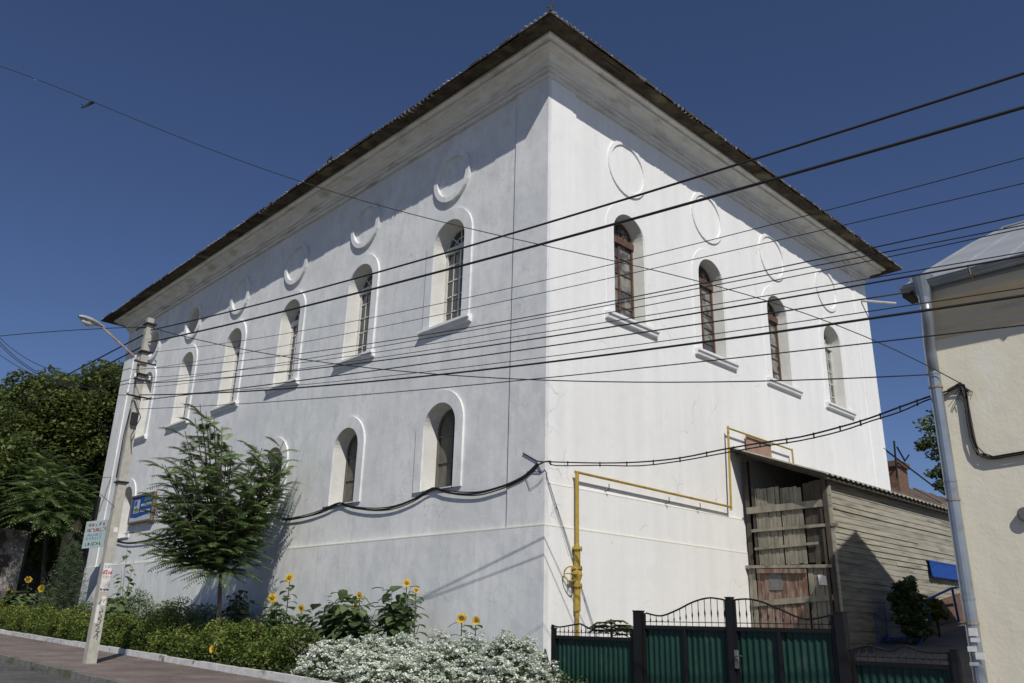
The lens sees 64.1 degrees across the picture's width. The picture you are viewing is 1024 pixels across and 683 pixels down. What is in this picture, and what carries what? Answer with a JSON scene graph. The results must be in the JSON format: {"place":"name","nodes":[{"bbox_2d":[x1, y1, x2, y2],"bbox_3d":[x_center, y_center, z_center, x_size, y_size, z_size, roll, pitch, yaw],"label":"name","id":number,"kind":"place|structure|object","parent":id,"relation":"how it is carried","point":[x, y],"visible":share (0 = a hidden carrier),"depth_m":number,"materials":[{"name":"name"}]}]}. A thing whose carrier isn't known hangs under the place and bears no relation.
{"place":"outdoors","nodes":[
{"label":"outdoors","id":0,"kind":"place"},
{"bbox_2d":[0,662,80,682],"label":"road","id":1,"kind":"structure","parent":0,"point":[10,673],"depth_m":16.23,"materials":[{"name":"grey asphalt"}]},
{"bbox_2d":[0,634,284,682],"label":"pavement","id":2,"kind":"structure","parent":0,"point":[130,669],"depth_m":18.00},
{"bbox_2d":[82,317,156,663],"bbox_3d":[-9.393,3.353,19.685,0.687,8.374,0.342,19,-26,-40],"label":"utility pole","id":3,"kind":"object","parent":2,"relation":"on","point":[90,656],"visible":0.97,"depth_m":19.47,"materials":[{"name":"concrete"}]},
{"bbox_2d":[0,426,112,505],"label":"overhead wire","id":4,"kind":"object","parent":3,"relation":"attached to","point":[57,460],"visible":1,"depth_m":19.77,"materials":[{"name":"black"}]},
{"bbox_2d":[0,355,114,394],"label":"overhead wire","id":5,"kind":"object","parent":3,"relation":"attached to","point":[58,384],"visible":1,"depth_m":20.78,"materials":[{"name":"black"}]},
{"bbox_2d":[0,345,128,387],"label":"overhead wire","id":6,"kind":"object","parent":3,"relation":"attached to","point":[59,382],"visible":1,"depth_m":20.81,"materials":[{"name":"black"}]},
{"bbox_2d":[0,342,129,384],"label":"overhead wire","id":7,"kind":"object","parent":3,"relation":"attached to","point":[55,379],"visible":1,"depth_m":21.06,"materials":[{"name":"black"}]},
{"bbox_2d":[0,338,130,374],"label":"overhead wire","id":8,"kind":"object","parent":3,"relation":"attached to","point":[62,372],"visible":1,"depth_m":21.24,"materials":[{"name":"black"}]},
{"bbox_2d":[2,327,136,335],"bbox_3d":[-12.742,-0.206,22.393,7.411,0.591,0.020,-7,-21,24],"label":"overhead wire","id":9,"kind":"object","parent":3,"relation":"attached to","point":[70,330],"visible":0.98,"depth_m":22.02,"materials":[{"name":"black"}]},
{"bbox_2d":[0,347,140,419],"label":"power cable","id":10,"kind":"object","parent":3,"relation":"attached to","point":[73,381],"visible":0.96,"depth_m":24.79,"materials":[{"name":"black plastic"}]},
{"bbox_2d":[0,335,142,409],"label":"power cable","id":11,"kind":"object","parent":3,"relation":"attached to","point":[75,370],"visible":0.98,"depth_m":24.96,"materials":[{"name":"black plastic"}]},
{"bbox_2d":[82,520,108,548],"bbox_3d":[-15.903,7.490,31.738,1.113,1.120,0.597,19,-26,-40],"label":"mint sign","id":12,"kind":"object","parent":3,"relation":"attached to","point":[95,534],"visible":0.98,"depth_m":31.55,"materials":[{"name":"white paper"}]},
{"bbox_2d":[78,315,138,382],"bbox_3d":[-9.995,0.206,20.169,0.276,1.400,1.632,-15,-25,39],"label":"street lamp","id":13,"kind":"object","parent":3,"relation":"attached to","point":[88,321],"visible":0.95,"depth_m":20.15,"materials":[{"name":"metal"}]},
{"bbox_2d":[143,291,909,399],"bbox_3d":[-1.873,0.389,15.763,17.377,0.686,0.022,-11,-23,31],"label":"overhead wire","id":14,"kind":"object","parent":3,"relation":"attached to","point":[570,342],"visible":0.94,"depth_m":13.76,"materials":[{"name":"black"}]},
{"bbox_2d":[152,328,926,382],"bbox_3d":[-1.752,0.044,15.988,17.614,3.675,0.018,-10,-22,30],"label":"overhead wire","id":15,"kind":"object","parent":3,"relation":"attached to","point":[586,381],"visible":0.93,"depth_m":13.49,"materials":[{"name":"black plastic"}]},
{"bbox_2d":[129,255,1023,383],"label":"overhead wire","id":16,"kind":"object","parent":3,"relation":"attached to","point":[1014,257],"visible":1,"depth_m":10.04,"materials":[{"name":"black"}]},
{"bbox_2d":[130,228,1023,378],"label":"overhead wire","id":17,"kind":"object","parent":3,"relation":"attached to","point":[646,305],"visible":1,"depth_m":10.08,"materials":[{"name":"black"}]},
{"bbox_2d":[131,214,1023,369],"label":"overhead wire","id":18,"kind":"object","parent":3,"relation":"attached to","point":[648,293],"visible":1,"depth_m":10.15,"materials":[{"name":"black"}]},
{"bbox_2d":[136,158,1023,353],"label":"overhead wire","id":19,"kind":"object","parent":3,"relation":"attached to","point":[647,255],"visible":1,"depth_m":10.24,"materials":[{"name":"black"}]},
{"bbox_2d":[139,294,1023,394],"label":"overhead wire","id":20,"kind":"object","parent":3,"relation":"attached to","point":[868,318],"visible":1,"depth_m":9.96,"materials":[{"name":"black"}]},
{"bbox_2d":[143,324,1023,408],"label":"overhead wire","id":21,"kind":"object","parent":3,"relation":"attached to","point":[647,367],"visible":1,"depth_m":9.92,"materials":[{"name":"black"}]},
{"bbox_2d":[148,105,1023,342],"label":"power cable","id":22,"kind":"object","parent":3,"relation":"attached to","point":[1019,108],"visible":1,"depth_m":10.46,"materials":[{"name":"black plastic"}]},
{"bbox_2d":[150,72,1023,330],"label":"power cable","id":23,"kind":"object","parent":3,"relation":"attached to","point":[829,135],"visible":1,"depth_m":10.55,"materials":[{"name":"black plastic"}]},
{"bbox_2d":[156,252,1023,386],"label":"overhead wire","id":24,"kind":"object","parent":3,"relation":"attached to","point":[661,313],"visible":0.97,"depth_m":10.10,"materials":[{"name":"black"}]},
{"bbox_2d":[157,224,1023,381],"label":"overhead wire","id":25,"kind":"object","parent":3,"relation":"attached to","point":[661,295],"visible":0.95,"depth_m":10.12,"materials":[{"name":"black"}]},
{"bbox_2d":[157,183,1023,367],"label":"overhead wire","id":26,"kind":"object","parent":3,"relation":"attached to","point":[656,267],"visible":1,"depth_m":10.29,"materials":[{"name":"black"}]},
{"bbox_2d":[181,287,1023,393],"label":"overhead wire","id":27,"kind":"object","parent":3,"relation":"attached to","point":[672,339],"visible":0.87,"depth_m":9.86,"materials":[{"name":"black"}]},
{"bbox_2d":[0,629,336,682],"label":"bed kerb","id":28,"kind":"structure","parent":2,"relation":"on","point":[275,676],"depth_m":18.73,"materials":[{"name":"grey concrete"}]},
{"bbox_2d":[21,632,342,682],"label":"flower bed soil","id":29,"kind":"structure","parent":0,"point":[246,666],"depth_m":18.14,"materials":[{"name":"brown soil"}]},
{"bbox_2d":[0,588,35,606],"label":"leafy plant","id":30,"kind":"object","parent":29,"relation":"on","point":[13,598],"visible":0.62,"depth_m":35.11,"materials":[{"name":"green plant"}]},
{"bbox_2d":[17,576,33,605],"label":"sunflower","id":31,"kind":"object","parent":29,"relation":"on","point":[28,579],"visible":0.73,"depth_m":35.23,"materials":[{"name":"green plant"}]},
{"bbox_2d":[32,588,67,611],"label":"leafy plant","id":32,"kind":"object","parent":29,"relation":"on","point":[39,601],"visible":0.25,"depth_m":31.88,"materials":[{"name":"green plant"}]},
{"bbox_2d":[0,450,101,599],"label":"feathery tree","id":33,"kind":"object","parent":29,"relation":"on","point":[47,512],"visible":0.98,"depth_m":35.12,"materials":[{"name":"green plant"}]},
{"bbox_2d":[0,364,111,534],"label":"broadleaf tree","id":34,"kind":"object","parent":29,"relation":"on","point":[8,395],"visible":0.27,"depth_m":39.01,"materials":[{"name":"green plant"}]},
{"bbox_2d":[26,540,93,628],"bbox_3d":[-16.902,9.311,31.033,2.843,3.461,2.559,-5,-20,18],"label":"pine tree","id":35,"kind":"object","parent":29,"relation":"on","point":[73,551],"visible":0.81,"depth_m":31.00,"materials":[{"name":"green plant"}]},
{"bbox_2d":[87,596,142,624],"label":"leafy plant","id":36,"kind":"object","parent":29,"relation":"on","point":[112,605],"visible":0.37,"depth_m":26.93,"materials":[{"name":"green plant"}]},
{"bbox_2d":[112,548,145,614],"bbox_3d":[-12.900,8.436,27.488,0.579,3.199,2.221,19,-26,-40],"label":"tall weed","id":37,"kind":"object","parent":29,"relation":"on","point":[127,593],"visible":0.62,"depth_m":27.78,"materials":[{"name":"green plant"}]},
{"bbox_2d":[122,590,155,620],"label":"shrub","id":38,"kind":"object","parent":29,"relation":"on","point":[143,604],"visible":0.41,"depth_m":27.14,"materials":[{"name":"green plant"}]},
{"bbox_2d":[0,599,321,673],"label":"hedge","id":39,"kind":"object","parent":29,"relation":"on","point":[170,631],"visible":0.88,"depth_m":20.82,"materials":[{"name":"green plant"}]},
{"bbox_2d":[146,600,183,644],"bbox_3d":[-10.506,8.521,24.654,1.059,1.459,1.830,19,-26,-40],"label":"shrub","id":40,"kind":"object","parent":29,"relation":"on","point":[151,612],"visible":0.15,"depth_m":24.66,"materials":[{"name":"green plant"}]},
{"bbox_2d":[159,596,197,642],"bbox_3d":[-10.157,8.547,24.869,1.042,1.615,1.850,19,-26,-40],"label":"shrub","id":41,"kind":"object","parent":29,"relation":"on","point":[185,609],"visible":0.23,"depth_m":24.88,"materials":[{"name":"green plant"}]},
{"bbox_2d":[2,624,392,682],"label":"bed ground cover","id":42,"kind":"object","parent":29,"relation":"on","point":[283,669],"visible":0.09,"depth_m":17.61,"materials":[{"name":"green plant"}]},
{"bbox_2d":[182,603,223,634],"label":"shrub","id":43,"kind":"object","parent":29,"relation":"on","point":[192,618],"visible":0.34,"depth_m":22.48,"materials":[{"name":"green plant"}]},
{"bbox_2d":[124,403,301,636],"bbox_3d":[-7.834,4.793,21.251,4.439,6.555,3.334,5,-20,-11],"label":"sapling tree","id":44,"kind":"object","parent":29,"relation":"on","point":[222,543],"visible":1,"depth_m":21.21,"materials":[{"name":"green plant"}]},
{"bbox_2d":[214,590,259,650],"bbox_3d":[-7.486,7.614,22.070,0.894,1.748,2.022,19,-26,-40],"label":"leafy plant","id":45,"kind":"object","parent":29,"relation":"on","point":[232,609],"visible":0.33,"depth_m":22.01,"materials":[{"name":"green plant"}]},
{"bbox_2d":[259,594,282,621],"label":"sunflower","id":46,"kind":"object","parent":29,"relation":"on","point":[272,598],"visible":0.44,"depth_m":20.44,"materials":[{"name":"yellow plant"}]},
{"bbox_2d":[249,602,304,658],"bbox_3d":[-5.757,7.037,19.679,1.116,1.466,2.451,19,-26,-40],"label":"leafy plant","id":47,"kind":"object","parent":29,"relation":"on","point":[271,622],"visible":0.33,"depth_m":19.64,"materials":[{"name":"green plant"}]},
{"bbox_2d":[275,573,298,627],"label":"sunflower","id":48,"kind":"object","parent":29,"relation":"on","point":[289,578],"visible":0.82,"depth_m":20.05,"materials":[{"name":"green plant"}]},
{"bbox_2d":[287,604,311,665],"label":"sunflower","id":49,"kind":"object","parent":29,"relation":"on","point":[300,608],"visible":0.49,"depth_m":19.36,"materials":[{"name":"green plant"}]},
{"bbox_2d":[290,635,375,681],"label":"flowering bush","id":50,"kind":"object","parent":29,"relation":"on","point":[319,654],"visible":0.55,"depth_m":16.13,"materials":[{"name":"white plant"}]},
{"bbox_2d":[294,589,386,666],"bbox_3d":[-3.773,6.400,18.061,1.269,1.804,3.592,19,-26,-40],"label":"leafy plant","id":51,"kind":"object","parent":29,"relation":"on","point":[332,620],"visible":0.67,"depth_m":17.94,"materials":[{"name":"green plant"}]},
{"bbox_2d":[342,592,370,644],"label":"sunflower","id":52,"kind":"object","parent":29,"relation":"on","point":[358,594],"visible":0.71,"depth_m":17.73,"materials":[{"name":"green plant"}]},
{"bbox_2d":[327,631,451,682],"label":"flowering bush","id":53,"kind":"object","parent":29,"relation":"on","point":[381,647],"visible":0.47,"depth_m":15.15,"materials":[{"name":"white plant"}]},
{"bbox_2d":[366,586,425,653],"bbox_3d":[-2.459,6.026,16.931,1.145,1.894,1.425,11,-21,-25],"label":"leafy plant","id":54,"kind":"object","parent":29,"relation":"on","point":[392,626],"visible":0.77,"depth_m":16.95,"materials":[{"name":"green plant"}]},
{"bbox_2d":[342,654,465,682],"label":"flowering bush","id":55,"kind":"object","parent":29,"relation":"on","point":[385,671],"visible":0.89,"depth_m":13.86,"materials":[{"name":"white plant"}]},
{"bbox_2d":[394,579,416,638],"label":"sunflower","id":56,"kind":"object","parent":29,"relation":"on","point":[406,582],"visible":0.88,"depth_m":16.78,"materials":[{"name":"green plant"}]},
{"bbox_2d":[403,587,428,638],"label":"sunflower","id":57,"kind":"object","parent":29,"relation":"on","point":[408,623],"visible":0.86,"depth_m":16.47,"materials":[{"name":"green plant"}]},
{"bbox_2d":[392,629,524,682],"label":"flowering bush","id":58,"kind":"object","parent":29,"relation":"on","point":[436,651],"visible":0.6,"depth_m":13.93,"materials":[{"name":"white plant"}]},
{"bbox_2d":[449,613,473,663],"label":"sunflower","id":59,"kind":"object","parent":29,"relation":"on","point":[461,617],"visible":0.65,"depth_m":15.58,"materials":[{"name":"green plant"}]},
{"bbox_2d":[465,616,487,642],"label":"sunflower","id":60,"kind":"object","parent":29,"relation":"on","point":[476,620],"visible":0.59,"depth_m":15.30,"materials":[{"name":"yellow plant"}]},
{"bbox_2d":[463,629,563,682],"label":"flowering bush","id":61,"kind":"object","parent":29,"relation":"on","point":[534,667],"visible":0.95,"depth_m":13.38,"materials":[{"name":"white plant"}]},
{"bbox_2d":[552,669,572,682],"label":"fence weed","id":62,"kind":"object","parent":29,"relation":"on","point":[564,681],"visible":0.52,"depth_m":13.80,"materials":[{"name":"green plant"}]},
{"bbox_2d":[551,623,634,682],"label":"sheet fence","id":63,"kind":"object","parent":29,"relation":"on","point":[594,659],"visible":0.99,"depth_m":13.91,"materials":[{"name":"green metal"}]},
{"bbox_2d":[0,0,1023,522],"label":"sky","id":64,"kind":"structure","parent":0,"point":[98,203],"materials":[{"name":"blue"}]},
{"bbox_2d":[856,622,973,682],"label":"yard","id":65,"kind":"structure","parent":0,"point":[953,635],"depth_m":18.14,"materials":[{"name":"concrete"}]},
{"bbox_2d":[587,619,632,636],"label":"castor plant","id":66,"kind":"object","parent":65,"relation":"on","point":[611,622],"visible":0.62,"depth_m":14.34,"materials":[{"name":"green plant"}]},
{"bbox_2d":[730,435,959,649],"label":"wooden shed","id":67,"kind":"structure","parent":65,"relation":"on","point":[831,543],"depth_m":19.81,"materials":[{"name":"brown wood"}]},
{"bbox_2d":[926,559,957,580],"bbox_3d":[12.522,6.544,23.273,3.200,0.465,0.185,19,-26,-40],"label":"awning","id":68,"kind":"object","parent":67,"relation":"attached to","point":[943,570],"visible":0.57,"depth_m":22.79,"materials":[{"name":"blue paint"}]},
{"bbox_2d":[874,603,923,650],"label":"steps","id":69,"kind":"structure","parent":65,"relation":"on","point":[887,637],"depth_m":19.05,"materials":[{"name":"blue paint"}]},
{"bbox_2d":[886,575,936,643],"bbox_3d":[9.407,6.329,19.290,1.207,1.622,0.903,19,-26,-40],"label":"yard bush","id":70,"kind":"object","parent":65,"relation":"on","point":[913,622],"visible":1,"depth_m":19.15,"materials":[{"name":"green plant"}]},
{"bbox_2d":[927,598,950,636],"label":"yard bush","id":71,"kind":"object","parent":65,"relation":"on","point":[935,606],"visible":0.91,"depth_m":19.86,"materials":[{"name":"green plant"}]},
{"bbox_2d":[922,586,963,623],"bbox_3d":[10.979,6.681,20.738,4.064,1.009,0.470,19,-26,-40],"label":"railing","id":72,"kind":"object","parent":65,"relation":"on","point":[952,605],"visible":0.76,"depth_m":21.32,"materials":[{"name":"blue metal"}]},
{"bbox_3d":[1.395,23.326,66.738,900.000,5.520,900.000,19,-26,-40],"label":"ground","id":73,"kind":"structure","parent":0,"visible":0},
{"bbox_2d":[0,528,31,607],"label":"ruined wall","id":74,"kind":"structure","parent":73,"relation":"on","point":[13,552],"depth_m":36.50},
{"bbox_2d":[0,411,41,528],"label":"broadleaf tree","id":75,"kind":"object","parent":73,"relation":"on","point":[11,452],"visible":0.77,"depth_m":36.17,"materials":[{"name":"green plant"}]},
{"bbox_2d":[19,559,54,605],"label":"wall","id":76,"kind":"structure","parent":73,"relation":"on","point":[34,576],"depth_m":47.65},
{"bbox_2d":[7,475,94,607],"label":"broadleaf tree","id":77,"kind":"object","parent":73,"relation":"on","point":[35,550],"visible":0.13,"depth_m":42.65,"materials":[{"name":"green plant"}]},
{"bbox_2d":[1,359,123,531],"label":"broadleaf tree","id":78,"kind":"object","parent":73,"relation":"on","point":[66,403],"visible":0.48,"depth_m":39.26,"materials":[{"name":"green plant"}]},
{"bbox_2d":[0,653,129,682],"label":"road kerb","id":79,"kind":"structure","parent":73,"relation":"on","point":[78,676],"depth_m":16.62,"materials":[{"name":"grey concrete"}]},
{"bbox_2d":[50,530,88,611],"bbox_3d":[-19.588,10.781,36.798,0.041,4.610,6.294,19,-26,-41],"label":"board fence","id":80,"kind":"object","parent":73,"relation":"on","point":[79,539],"visible":0.15,"depth_m":37.62,"materials":[{"name":"brown wood"}]},
{"bbox_2d":[78,1,902,680],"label":"white building","id":81,"kind":"structure","parent":73,"relation":"on","point":[550,115],"depth_m":20.69,"materials":[{"name":"paint"}]},
{"bbox_2d":[127,491,157,524],"bbox_3d":[-13.849,6.241,30.635,0.100,1.060,2.240,19,-26,-40],"label":"blue sign","id":82,"kind":"object","parent":81,"relation":"attached to","point":[137,516],"visible":0.7,"depth_m":30.66,"materials":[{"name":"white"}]},
{"bbox_2d":[229,337,241,401],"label":"window","id":83,"kind":"structure","parent":81,"relation":"in","point":[237,351],"depth_m":28.78,"materials":[{"name":"white paint"}]},
{"bbox_2d":[286,309,299,380],"bbox_3d":[-6.711,0.092,25.741,0.100,2.670,1.080,19,-26,-40],"label":"window","id":84,"kind":"structure","parent":81,"relation":"in","point":[294,325],"depth_m":26.06,"materials":[{"name":"white paint"}]},
{"bbox_2d":[117,453,549,543],"bbox_3d":[-7.330,5.024,23.881,0.110,0.804,23.289,19,-26,-40],"label":"facade cable bundle","id":85,"kind":"object","parent":81,"relation":"attached to","point":[524,476],"visible":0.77,"depth_m":18.68,"materials":[{"name":"black rubber"}]},
{"bbox_2d":[342,434,357,502],"bbox_3d":[-4.096,3.339,21.648,0.060,1.890,1.040,19,-26,-40],"label":"window","id":86,"kind":"structure","parent":81,"relation":"in","point":[351,457],"depth_m":21.87,"materials":[{"name":"black glass"}]},
{"bbox_2d":[355,272,372,354],"bbox_3d":[-4.009,-0.773,23.064,0.100,2.670,1.080,19,-26,-40],"label":"window","id":87,"kind":"structure","parent":81,"relation":"in","point":[365,299],"depth_m":23.32,"materials":[{"name":"grey glass"}]},
{"bbox_2d":[435,409,454,487],"bbox_3d":[-1.394,2.475,18.972,0.060,1.890,1.040,19,-26,-40],"label":"window","id":88,"kind":"structure","parent":81,"relation":"in","point":[446,429],"depth_m":19.14,"materials":[{"name":"black glass"}]},
{"bbox_2d":[443,227,463,321],"bbox_3d":[-1.307,-1.637,20.388,0.100,2.670,1.080,19,-26,-40],"label":"window","id":89,"kind":"structure","parent":81,"relation":"in","point":[453,282],"depth_m":20.58,"materials":[{"name":"grey glass"}]},
{"bbox_2d":[614,221,633,319],"bbox_3d":[2.615,-1.701,19.924,1.060,2.670,0.100,19,-26,-40],"label":"window","id":90,"kind":"structure","parent":81,"relation":"in","point":[623,246],"depth_m":20.09,"materials":[{"name":"red paint"}]},
{"bbox_2d":[563,426,793,635],"bbox_3d":[4.394,4.731,19.006,0.341,6.164,9.482,-17,-26,42],"label":"gas pipe","id":91,"kind":"object","parent":81,"relation":"attached to","point":[576,573],"visible":1,"depth_m":16.32,"materials":[{"name":"yellow metal"}]},
{"bbox_2d":[698,265,715,353],"bbox_3d":[5.167,-0.838,22.221,1.060,2.670,0.100,19,-26,-40],"label":"window","id":92,"kind":"structure","parent":81,"relation":"in","point":[707,299],"depth_m":22.42,"materials":[{"name":"red paint"}]},
{"bbox_2d":[548,390,948,466],"bbox_3d":[3.257,1.674,13.369,0.044,0.447,7.361,19,-26,-40],"label":"service cable","id":93,"kind":"object","parent":81,"relation":"attached to","point":[786,439],"visible":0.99,"depth_m":12.66,"materials":[{"name":"black plastic"}]},
{"bbox_2d":[767,302,781,379],"bbox_3d":[7.718,0.024,24.519,1.060,2.670,0.100,19,-26,-40],"label":"window","id":94,"kind":"structure","parent":81,"relation":"in","point":[772,320],"depth_m":24.75,"materials":[{"name":"red paint"}]},
{"bbox_2d":[824,333,836,403],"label":"window","id":95,"kind":"structure","parent":81,"relation":"in","point":[828,350],"depth_m":27.09,"materials":[{"name":"grey glass"}]},
{"bbox_2d":[887,460,946,507],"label":"brown roofed house","id":96,"kind":"structure","parent":73,"relation":"on","point":[900,485],"depth_m":28.87,"materials":[{"name":"brown brick"}]},
{"bbox_2d":[883,441,944,495],"bbox_3d":[14.472,4.521,29.400,5.210,1.401,0.070,19,-26,-40],"label":"antenna","id":97,"kind":"object","parent":96,"relation":"attached to","point":[894,456],"visible":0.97,"depth_m":28.70,"materials":[{"name":"black metal"}]},
{"bbox_2d":[912,408,944,493],"bbox_3d":[19.394,7.174,34.505,2.520,10.982,3.349,83,-82,-71],"label":"yard tree","id":98,"kind":"object","parent":73,"relation":"on","point":[922,445],"visible":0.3,"depth_m":35.90,"materials":[{"name":"green plant"}]},
{"bbox_2d":[899,220,1023,682],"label":"cream building","id":99,"kind":"structure","parent":73,"relation":"on","point":[986,367],"depth_m":10.50,"materials":[{"name":"paint"}]},
{"bbox_2d":[0,66,959,382],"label":"span wire","id":100,"kind":"object","parent":99,"relation":"attached to","point":[90,102],"visible":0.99,"depth_m":12.39,"materials":[{"name":"black metal"}]},
{"bbox_2d":[910,274,987,682],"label":"downpipe","id":101,"kind":"object","parent":99,"relation":"attached to","point":[922,288],"visible":0.94,"depth_m":10.51,"materials":[{"name":"metal"}]},
{"bbox_2d":[947,382,1023,459],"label":"wall cable bundle","id":102,"kind":"object","parent":99,"relation":"attached to","point":[964,390],"depth_m":10.62,"materials":[{"name":"black rubber"}]},
{"bbox_2d":[1017,507,1023,521],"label":"junction box","id":103,"kind":"object","parent":99,"relation":"attached to","point":[1020,513],"visible":1,"depth_m":9.95,"materials":[{"name":"grey plastic"}]},
{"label":"forecourt","id":104,"kind":"structure","parent":0,"visible":0},
{"bbox_2d":[632,597,729,682],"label":"gate leaf","id":105,"kind":"object","parent":104,"relation":"on","point":[679,654],"visible":1,"depth_m":12.73,"materials":[{"name":"green paint"}]},
{"bbox_2d":[724,597,853,682],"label":"gate leaf","id":106,"kind":"object","parent":104,"relation":"on","point":[761,654],"visible":1,"depth_m":11.49,"materials":[{"name":"green paint"}]},
{"bbox_2d":[849,645,963,682],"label":"sheet fence","id":107,"kind":"object","parent":104,"relation":"on","point":[867,671],"visible":1,"depth_m":10.35,"materials":[{"name":"green metal"}]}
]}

